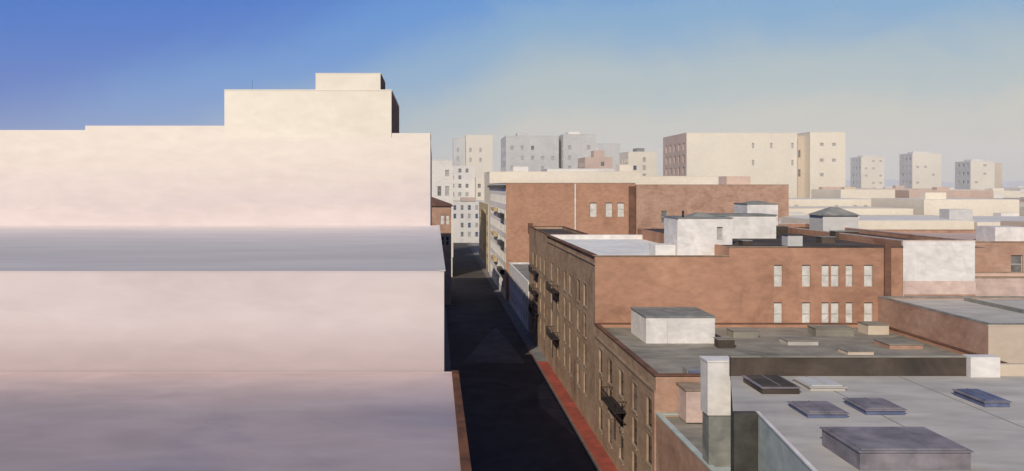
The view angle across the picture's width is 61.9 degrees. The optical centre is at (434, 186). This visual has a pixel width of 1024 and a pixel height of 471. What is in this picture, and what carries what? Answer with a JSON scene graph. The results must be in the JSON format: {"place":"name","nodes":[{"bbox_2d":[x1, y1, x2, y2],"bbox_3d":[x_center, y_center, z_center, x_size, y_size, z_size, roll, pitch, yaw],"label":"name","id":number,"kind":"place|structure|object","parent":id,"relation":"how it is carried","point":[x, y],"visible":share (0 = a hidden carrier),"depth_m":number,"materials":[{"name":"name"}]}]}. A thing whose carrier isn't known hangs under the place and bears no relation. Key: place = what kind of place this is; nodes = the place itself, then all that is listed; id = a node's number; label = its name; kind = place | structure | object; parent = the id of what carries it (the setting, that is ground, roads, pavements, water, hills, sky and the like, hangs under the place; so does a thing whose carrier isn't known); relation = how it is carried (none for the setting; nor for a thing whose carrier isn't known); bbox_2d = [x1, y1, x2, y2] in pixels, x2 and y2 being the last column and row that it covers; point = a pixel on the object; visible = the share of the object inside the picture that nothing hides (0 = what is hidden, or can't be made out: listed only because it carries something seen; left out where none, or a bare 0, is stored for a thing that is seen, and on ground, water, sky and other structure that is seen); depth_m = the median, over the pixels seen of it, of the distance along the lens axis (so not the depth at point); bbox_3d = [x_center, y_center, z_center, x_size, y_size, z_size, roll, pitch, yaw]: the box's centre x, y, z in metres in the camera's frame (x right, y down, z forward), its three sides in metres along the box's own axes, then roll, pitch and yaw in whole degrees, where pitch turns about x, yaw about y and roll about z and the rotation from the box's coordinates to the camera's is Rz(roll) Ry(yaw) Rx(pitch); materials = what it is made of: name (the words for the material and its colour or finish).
{"place":"outdoors","nodes":[
{"label":"outdoors","id":0,"kind":"place"},
{"bbox_2d":[0,272,443,371],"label":"walls","id":1,"kind":"structure","parent":0,"point":[221,321],"depth_m":50.00,"materials":[{"name":"paint"}]},
{"bbox_2d":[0,225,451,372],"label":"parapet","id":2,"kind":"structure","parent":1,"relation":"on","point":[222,271],"depth_m":49.98,"materials":[{"name":"paint"}]},
{"bbox_2d":[437,225,445,270],"bbox_3d":[0.480,4.969,78.925,0.360,0.058,57.950,0,0,0],"label":"edge coping","id":3,"kind":"object","parent":2,"relation":"on","point":[441,259],"visible":1,"depth_m":63.25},
{"bbox_2d":[452,370,471,470],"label":"edge coping","id":4,"kind":"object","parent":2,"relation":"on","point":[465,462],"visible":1,"depth_m":38.31,"materials":[{"name":"brick"}]},
{"bbox_2d":[0,373,460,470],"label":"roof","id":5,"kind":"structure","parent":1,"relation":"on","point":[227,421],"depth_m":39.44,"materials":[{"name":"concrete"}]},
{"bbox_2d":[444,304,451,371],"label":"pavement","id":6,"kind":"structure","parent":0,"point":[447,364],"depth_m":145.31,"materials":[{"name":"concrete"}]},
{"bbox_2d":[471,243,478,254],"bbox_3d":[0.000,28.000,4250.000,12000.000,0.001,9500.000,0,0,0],"label":"ground","id":7,"kind":"structure","parent":0,"point":[476,246],"depth_m":394.18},
{"bbox_2d":[0,137,431,224],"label":"walls","id":8,"kind":"structure","parent":7,"relation":"on","point":[215,180],"depth_m":108.00,"materials":[{"name":"paint"}]},
{"bbox_2d":[0,226,438,270],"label":"roof","id":9,"kind":"structure","parent":8,"relation":"on","point":[218,248],"depth_m":68.91,"materials":[{"name":"concrete"}]},
{"bbox_2d":[0,126,429,136],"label":"parapet","id":10,"kind":"structure","parent":9,"relation":"on","point":[153,131],"depth_m":108.00,"materials":[{"name":"paint"}]},
{"bbox_2d":[224,91,398,136],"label":"penthouse","id":11,"kind":"object","parent":9,"relation":"on","point":[307,113],"visible":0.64,"depth_m":108.01,"materials":[{"name":"beige paint"}]},
{"bbox_2d":[224,89,398,105],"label":"penthouse coping","id":12,"kind":"object","parent":11,"relation":"on","point":[311,90],"visible":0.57,"depth_m":107.97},
{"bbox_2d":[316,74,380,88],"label":"lift housing","id":13,"kind":"object","parent":11,"relation":"on","point":[348,81],"visible":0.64,"depth_m":108.03,"materials":[{"name":"beige paint"}]},
{"bbox_2d":[392,93,398,132],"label":"penthouse side","id":14,"kind":"object","parent":11,"relation":"attached to","point":[395,118],"visible":0.79,"depth_m":118.20,"materials":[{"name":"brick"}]},
{"bbox_2d":[432,207,450,304],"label":"walls","id":15,"kind":"structure","parent":7,"relation":"on","point":[445,228],"depth_m":200.00,"materials":[{"name":"brown brick"}]},
{"bbox_2d":[432,160,452,276],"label":"white townhouse","id":16,"kind":"structure","parent":7,"relation":"on","point":[442,180],"depth_m":262.00,"materials":[{"name":"grey concrete"}]},
{"bbox_2d":[452,167,474,199],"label":"walls","id":17,"kind":"structure","parent":7,"relation":"on","point":[467,178],"depth_m":500.00,"materials":[{"name":"paint"}]},
{"bbox_2d":[453,202,478,242],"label":"walls","id":18,"kind":"structure","parent":7,"relation":"on","point":[457,228],"depth_m":420.00,"materials":[{"name":"paint"}]},
{"bbox_2d":[453,135,492,176],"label":"white tower block","id":19,"kind":"structure","parent":7,"relation":"on","point":[473,150],"depth_m":598.00,"materials":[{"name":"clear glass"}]},
{"bbox_2d":[475,179,483,199],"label":"walls","id":20,"kind":"structure","parent":7,"relation":"on","point":[477,182],"depth_m":492.00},
{"bbox_2d":[479,203,487,269],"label":"walls","id":21,"kind":"structure","parent":7,"relation":"on","point":[481,251],"depth_m":303.61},
{"bbox_2d":[481,209,485,250],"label":"bay","id":22,"kind":"object","parent":21,"relation":"attached to","point":[483,229],"visible":1,"depth_m":290.00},
{"bbox_2d":[489,188,505,299],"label":"walls","id":23,"kind":"structure","parent":7,"relation":"on","point":[497,198],"depth_m":232.70,"materials":[{"name":"paint"}]},
{"bbox_2d":[529,230,594,433],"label":"walls","id":24,"kind":"structure","parent":7,"relation":"on","point":[576,267],"depth_m":114.71,"materials":[{"name":"beige brick"}]},
{"bbox_2d":[528,265,559,338],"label":"fire escape railing","id":25,"kind":"object","parent":24,"relation":"attached to","point":[530,290],"visible":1,"depth_m":145.98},
{"bbox_2d":[532,264,585,396],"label":"sills","id":26,"kind":"structure","parent":24,"relation":"attached to","point":[558,334],"depth_m":116.50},
{"bbox_2d":[529,227,594,260],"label":"parapet","id":27,"kind":"structure","parent":24,"relation":"on","point":[574,249],"depth_m":129.82,"materials":[{"name":"beige brick"}]},
{"bbox_2d":[595,327,655,470],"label":"walls","id":28,"kind":"structure","parent":7,"relation":"on","point":[614,453],"depth_m":80.76,"materials":[{"name":"beige brick"}]},
{"bbox_2d":[601,386,625,412],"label":"fire escape railing","id":29,"kind":"object","parent":28,"relation":"attached to","point":[608,400],"visible":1,"depth_m":82.08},
{"bbox_2d":[598,371,651,470],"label":"sills","id":30,"kind":"structure","parent":28,"relation":"attached to","point":[622,431],"depth_m":81.37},
{"bbox_2d":[594,335,655,392],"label":"belt course","id":31,"kind":"object","parent":28,"relation":"attached to","point":[629,367],"visible":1,"depth_m":78.48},
{"bbox_2d":[599,347,651,470],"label":"lintels","id":32,"kind":"object","parent":28,"relation":"attached to","point":[647,395],"visible":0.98,"depth_m":77.31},
{"bbox_2d":[601,351,651,470],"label":"window glass","id":33,"kind":"object","parent":28,"relation":"in","point":[650,438],"visible":0.22,"depth_m":76.88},
{"bbox_2d":[652,391,655,470],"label":"corner quoin","id":34,"kind":"object","parent":28,"relation":"attached to","point":[653,431],"visible":1,"depth_m":69.32,"materials":[{"name":"brown brick"}]},
{"bbox_2d":[558,168,716,183],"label":"white warehouse","id":35,"kind":"structure","parent":7,"relation":"on","point":[678,179],"depth_m":300.00,"materials":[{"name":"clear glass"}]},
{"bbox_2d":[656,380,700,412],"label":"walls","id":36,"kind":"structure","parent":7,"relation":"on","point":[666,396],"depth_m":69.00,"materials":[{"name":"brown brick"}]},
{"bbox_2d":[636,187,788,234],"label":"walls","id":37,"kind":"structure","parent":7,"relation":"on","point":[652,203],"depth_m":206.00,"materials":[{"name":"brown brick"}]},
{"bbox_2d":[636,185,788,186],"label":"parapet","id":38,"kind":"structure","parent":37,"relation":"on","point":[712,185],"depth_m":205.99,"materials":[{"name":"brown brick"}]},
{"bbox_2d":[731,411,756,470],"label":"dark pier","id":39,"kind":"structure","parent":7,"relation":"on","point":[743,440],"depth_m":45.60,"materials":[{"name":"concrete"}]},
{"bbox_2d":[757,414,810,470],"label":"walls","id":40,"kind":"structure","parent":7,"relation":"on","point":[775,452],"depth_m":42.98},
{"bbox_2d":[903,246,974,295],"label":"walls","id":41,"kind":"structure","parent":7,"relation":"on","point":[938,263],"depth_m":95.00,"materials":[{"name":"white paint"}]},
{"bbox_2d":[901,241,974,245],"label":"parapet","id":42,"kind":"structure","parent":41,"relation":"on","point":[937,243],"depth_m":94.98,"materials":[{"name":"white paint"}]},
{"bbox_2d":[904,281,975,293],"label":"band light","id":43,"kind":"object","parent":41,"relation":"attached to","point":[939,287],"visible":1,"depth_m":94.88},
{"bbox_2d":[988,326,1023,362],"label":"walls","id":44,"kind":"structure","parent":7,"relation":"on","point":[1005,343],"depth_m":76.00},
{"bbox_2d":[0,0,1023,181],"label":"sky","id":45,"kind":"structure","parent":0,"point":[945,77],"materials":[{"name":"blue"}]},
{"bbox_2d":[509,265,528,331],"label":"walls","id":46,"kind":"structure","parent":0,"point":[518,298],"depth_m":179.33,"materials":[{"name":"white paint"}]},
{"bbox_2d":[445,243,596,470],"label":"road","id":47,"kind":"structure","parent":0,"point":[489,351],"depth_m":115.77,"materials":[{"name":"asphalt"}]},
{"bbox_2d":[467,243,617,470],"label":"pavement","id":48,"kind":"structure","parent":0,"point":[600,459],"depth_m":114.09,"materials":[{"name":"red brick"}]},
{"bbox_2d":[501,132,595,170],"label":"grey apartment block","id":49,"kind":"structure","parent":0,"point":[539,153],"depth_m":450.00,"materials":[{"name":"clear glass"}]},
{"bbox_2d":[484,174,639,260],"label":"walls","id":50,"kind":"structure","parent":0,"point":[560,178],"depth_m":272.00,"materials":[{"name":"concrete"}]},
{"bbox_2d":[506,186,635,300],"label":"walls","id":51,"kind":"structure","parent":0,"point":[543,205],"depth_m":207.00,"materials":[{"name":"orange brick"}]},
{"bbox_2d":[590,203,623,216],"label":"window glass","id":52,"kind":"object","parent":51,"relation":"in","point":[608,213],"visible":1,"depth_m":207.35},
{"bbox_2d":[629,186,634,234],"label":"pilaster","id":53,"kind":"object","parent":51,"relation":"attached to","point":[631,210],"visible":0.36,"depth_m":206.60,"materials":[{"name":"brick"}]},
{"bbox_2d":[578,159,612,167],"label":"walls","id":54,"kind":"structure","parent":0,"point":[591,163],"depth_m":400.00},
{"bbox_2d":[596,144,619,170],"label":"grey apartment block","id":55,"kind":"structure","parent":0,"point":[612,150],"depth_m":520.00,"materials":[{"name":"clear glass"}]},
{"bbox_2d":[620,153,656,175],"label":"walls","id":56,"kind":"structure","parent":0,"point":[636,160],"depth_m":420.00,"materials":[{"name":"paint"}]},
{"bbox_2d":[656,416,708,470],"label":"walls","id":57,"kind":"structure","parent":0,"point":[673,452],"depth_m":64.42,"materials":[{"name":"brown brick"}]},
{"bbox_2d":[666,417,701,452],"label":"roof","id":58,"kind":"structure","parent":57,"relation":"on","point":[691,433],"depth_m":64.96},
{"bbox_2d":[656,415,709,470],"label":"parapet","id":59,"kind":"structure","parent":58,"relation":"on","point":[677,437],"depth_m":64.78,"materials":[{"name":"grey concrete"}]},
{"bbox_2d":[655,413,730,470],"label":"coping","id":60,"kind":"object","parent":59,"relation":"on","point":[681,437],"visible":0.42,"depth_m":60.90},
{"bbox_2d":[677,385,701,422],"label":"pink bulkhead","id":61,"kind":"object","parent":58,"relation":"on","point":[689,410],"visible":0.57,"depth_m":66.40,"materials":[{"name":"stone"}]},
{"bbox_2d":[676,382,700,390],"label":"pink bulkhead cap","id":62,"kind":"object","parent":61,"relation":"on","point":[690,386],"visible":0.57,"depth_m":67.64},
{"bbox_2d":[700,356,730,466],"bbox_3d":[18.925,15.040,56.650,1.950,7.120,1.600,0,0,0],"label":"white chimney","id":63,"kind":"object","parent":58,"relation":"on","point":[716,408],"visible":0.76,"depth_m":56.00,"materials":[{"name":"paint"}]},
{"bbox_2d":[595,261,902,322],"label":"walls","id":64,"kind":"structure","parent":0,"point":[735,291],"depth_m":95.00,"materials":[{"name":"orange brick"}]},
{"bbox_2d":[561,239,654,254],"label":"roof","id":65,"kind":"structure","parent":64,"relation":"on","point":[618,246],"depth_m":120.25,"materials":[{"name":"concrete"}]},
{"bbox_2d":[552,235,641,238],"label":"parapet","id":66,"kind":"structure","parent":65,"relation":"on","point":[599,236],"depth_m":134.65,"materials":[{"name":"white paint"}]},
{"bbox_2d":[595,256,728,260],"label":"parapet","id":67,"kind":"structure","parent":65,"relation":"on","point":[661,258],"depth_m":95.00,"materials":[{"name":"orange brick"}]},
{"bbox_2d":[649,211,732,254],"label":"rooftop stair bulkhead","id":68,"kind":"object","parent":65,"relation":"on","point":[697,234],"visible":0.89,"depth_m":100.00,"materials":[{"name":"white paint"}]},
{"bbox_2d":[637,228,902,260],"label":"walls","id":69,"kind":"structure","parent":64,"relation":"on","point":[805,253],"depth_m":95.00,"materials":[{"name":"orange brick"}]},
{"bbox_2d":[539,229,984,247],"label":"roof","id":70,"kind":"structure","parent":69,"relation":"on","point":[808,240],"depth_m":105.92,"materials":[{"name":"concrete"}]},
{"bbox_2d":[707,201,778,237],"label":"rooftop lift housing","id":71,"kind":"object","parent":70,"relation":"on","point":[754,219],"visible":0.7,"depth_m":112.00,"materials":[{"name":"white paint"}]},
{"bbox_2d":[781,233,803,245],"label":"rooftop ventilation box","id":72,"kind":"object","parent":70,"relation":"on","point":[792,239],"visible":0.93,"depth_m":97.50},
{"bbox_2d":[808,207,860,230],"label":"rooftop cabin","id":73,"kind":"object","parent":70,"relation":"on","point":[831,218],"visible":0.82,"depth_m":124.50,"materials":[{"name":"paint"}]},
{"bbox_2d":[774,265,870,322],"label":"window glass","id":74,"kind":"object","parent":64,"relation":"attached to","point":[805,282],"visible":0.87,"depth_m":95.22,"materials":[{"name":"glass"}]},
{"bbox_2d":[774,265,871,322],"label":"window frames","id":75,"kind":"structure","parent":64,"relation":"attached to","point":[826,286],"depth_m":95.17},
{"bbox_2d":[884,243,890,295],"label":"chimney pier","id":76,"kind":"structure","parent":64,"relation":"attached to","point":[887,269],"depth_m":94.75,"materials":[{"name":"brick"}]},
{"bbox_2d":[663,132,844,197],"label":"cream apartment block","id":77,"kind":"structure","parent":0,"point":[802,165],"depth_m":350.00,"materials":[{"name":"beige concrete"}]},
{"bbox_2d":[788,231,901,245],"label":"walls","id":78,"kind":"structure","parent":0,"point":[877,243],"depth_m":106.47,"materials":[{"name":"orange brick"}]},
{"bbox_2d":[796,227,916,239],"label":"roof","id":79,"kind":"structure","parent":78,"relation":"on","point":[874,235],"depth_m":112.18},
{"bbox_2d":[778,224,955,244],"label":"parapet","id":80,"kind":"structure","parent":79,"relation":"on","point":[879,240],"depth_m":109.49,"materials":[{"name":"orange brick"}]},
{"bbox_2d":[778,223,974,240],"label":"coping","id":81,"kind":"object","parent":80,"relation":"on","point":[957,239],"visible":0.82,"depth_m":104.91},
{"bbox_2d":[850,155,883,187],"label":"white tower block","id":82,"kind":"structure","parent":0,"point":[866,171],"depth_m":700.00,"materials":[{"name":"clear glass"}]},
{"bbox_2d":[731,376,1023,470],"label":"roof","id":83,"kind":"structure","parent":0,"point":[993,443],"depth_m":45.74,"materials":[{"name":"concrete"}]},
{"bbox_2d":[742,375,801,393],"bbox_3d":[20.500,12.050,51.750,2.360,0.500,3.260,0,0,0],"label":"roof skylight","id":84,"kind":"object","parent":83,"relation":"on","point":[769,384],"visible":1,"depth_m":50.90},
{"bbox_2d":[787,400,849,417],"bbox_3d":[20.850,12.115,46.200,2.260,0.370,2.560,0,0,0],"label":"roof skylight","id":85,"kind":"object","parent":83,"relation":"on","point":[817,409],"visible":1,"depth_m":45.65},
{"bbox_2d":[792,377,846,390],"bbox_3d":[23.650,12.125,52.200,2.260,0.350,2.560,0,0,0],"label":"roof skylight","id":86,"kind":"object","parent":83,"relation":"on","point":[818,383],"visible":1,"depth_m":51.55},
{"bbox_2d":[729,357,965,376],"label":"parapet","id":87,"kind":"structure","parent":83,"relation":"on","point":[855,366],"depth_m":55.05,"materials":[{"name":"concrete"}]},
{"bbox_2d":[728,355,966,357],"bbox_3d":[26.850,11.060,55.225,15.300,0.080,0.450,0,0,0],"label":"parapet cap","id":88,"kind":"object","parent":87,"relation":"on","point":[847,356],"visible":1,"depth_m":55.00,"materials":[{"name":"concrete"}]},
{"bbox_2d":[843,397,907,414],"bbox_3d":[24.250,12.100,46.800,2.260,0.400,2.560,0,0,0],"label":"roof skylight","id":89,"kind":"object","parent":83,"relation":"on","point":[873,406],"visible":1,"depth_m":46.18},
{"bbox_2d":[819,427,973,470],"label":"roof hatch","id":90,"kind":"object","parent":83,"relation":"on","point":[892,448],"visible":1,"depth_m":37.11,"materials":[{"name":"metal"}]},
{"bbox_2d":[962,354,999,376],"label":"white pier","id":91,"kind":"structure","parent":83,"relation":"on","point":[982,365],"depth_m":54.60,"materials":[{"name":"paint"}]},
{"bbox_2d":[952,388,1011,406],"bbox_3d":[31.300,12.085,48.600,1.560,0.430,2.960,0,0,0],"label":"roof skylight","id":92,"kind":"object","parent":83,"relation":"on","point":[981,398],"visible":1,"depth_m":48.04},
{"bbox_2d":[1000,363,1023,375],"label":"parapet","id":93,"kind":"structure","parent":83,"relation":"on","point":[1011,369],"depth_m":55.02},
{"bbox_2d":[778,185,1023,228],"bbox_3d":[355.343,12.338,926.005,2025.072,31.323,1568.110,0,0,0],"label":"distant city buildings","id":94,"kind":"structure","parent":0,"point":[897,207],"depth_m":236.46,"materials":[{"name":"beige concrete"}]},
{"bbox_2d":[899,152,940,187],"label":"white tower block","id":95,"kind":"structure","parent":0,"point":[919,169],"depth_m":650.00,"materials":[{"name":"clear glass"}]},
{"bbox_2d":[878,299,987,353],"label":"walls","id":96,"kind":"structure","parent":0,"point":[963,334],"depth_m":83.85,"materials":[{"name":"brown brick"}]},
{"bbox_2d":[895,299,1023,322],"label":"roof","id":97,"kind":"structure","parent":96,"relation":"on","point":[976,311],"depth_m":87.09,"materials":[{"name":"concrete"}]},
{"bbox_2d":[878,297,1023,325],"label":"parapet","id":98,"kind":"structure","parent":97,"relation":"on","point":[944,298],"depth_m":92.68,"materials":[{"name":"brown brick"}]},
{"bbox_2d":[878,296,1023,324],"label":"coping","id":99,"kind":"object","parent":98,"relation":"on","point":[931,309],"visible":1,"depth_m":93.17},
{"bbox_2d":[964,298,1023,313],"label":"roof curb","id":100,"kind":"structure","parent":97,"relation":"on","point":[1009,308],"depth_m":87.74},
{"bbox_2d":[845,179,1023,186],"bbox_3d":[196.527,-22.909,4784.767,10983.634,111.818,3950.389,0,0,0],"label":"hills","id":101,"kind":"structure","parent":0,"point":[889,182],"depth_m":4658.75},
{"bbox_2d":[869,221,1023,295],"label":"brick warehouse","id":102,"kind":"structure","parent":0,"point":[999,264],"depth_m":106.00,"materials":[{"name":"brown brick"}]},
{"bbox_2d":[955,159,1001,188],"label":"white tower block","id":103,"kind":"structure","parent":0,"point":[975,174],"depth_m":600.06,"materials":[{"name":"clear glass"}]},
{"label":"walls","id":104,"kind":"object","parent":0,"visible":0},
{"bbox_2d":[655,376,700,379],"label":"parapet","id":105,"kind":"structure","parent":104,"relation":"on","point":[677,377],"depth_m":68.98,"materials":[{"name":"brown brick"}]},
{"bbox_2d":[595,324,967,354],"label":"parapet","id":106,"kind":"structure","parent":104,"relation":"on","point":[792,326],"depth_m":94.60,"materials":[{"name":"orange brick"}]},
{"bbox_2d":[594,323,1006,375],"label":"coping","id":107,"kind":"object","parent":106,"relation":"on","point":[650,369],"visible":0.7,"depth_m":81.94,"materials":[{"name":"stone"}]},
{"bbox_2d":[605,328,959,372],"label":"roof","id":108,"kind":"structure","parent":104,"relation":"on","point":[667,357],"depth_m":82.88,"materials":[{"name":"concrete"}]},
{"bbox_2d":[630,307,715,342],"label":"rooftop stair bulkhead","id":109,"kind":"object","parent":108,"relation":"on","point":[672,325],"visible":0.96,"depth_m":85.00,"materials":[{"name":"white paint"}]},
{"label":"walls","id":110,"kind":"object","parent":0,"visible":0},
{"bbox_2d":[756,411,816,470],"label":"edge trim","id":111,"kind":"structure","parent":110,"relation":"on","point":[806,462],"depth_m":40.10,"materials":[{"name":"white paint"}]},
{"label":"roof","id":112,"kind":"object","parent":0,"visible":0},
{"bbox_2d":[506,183,635,186],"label":"parapet","id":113,"kind":"structure","parent":112,"relation":"on","point":[570,184],"depth_m":206.99,"materials":[{"name":"beige brick"}]},
{"bbox_2d":[492,183,788,184],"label":"coping","id":114,"kind":"object","parent":113,"relation":"on","point":[698,184],"visible":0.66,"depth_m":205.92,"materials":[{"name":"stone"}]},
{"bbox_2d":[719,176,750,183],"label":"roof shed","id":115,"kind":"structure","parent":112,"relation":"on","point":[734,179],"depth_m":212.00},
{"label":"roof","id":116,"kind":"object","parent":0,"visible":0},
{"bbox_2d":[484,172,639,174],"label":"parapet","id":117,"kind":"structure","parent":116,"relation":"on","point":[487,173],"depth_m":271.99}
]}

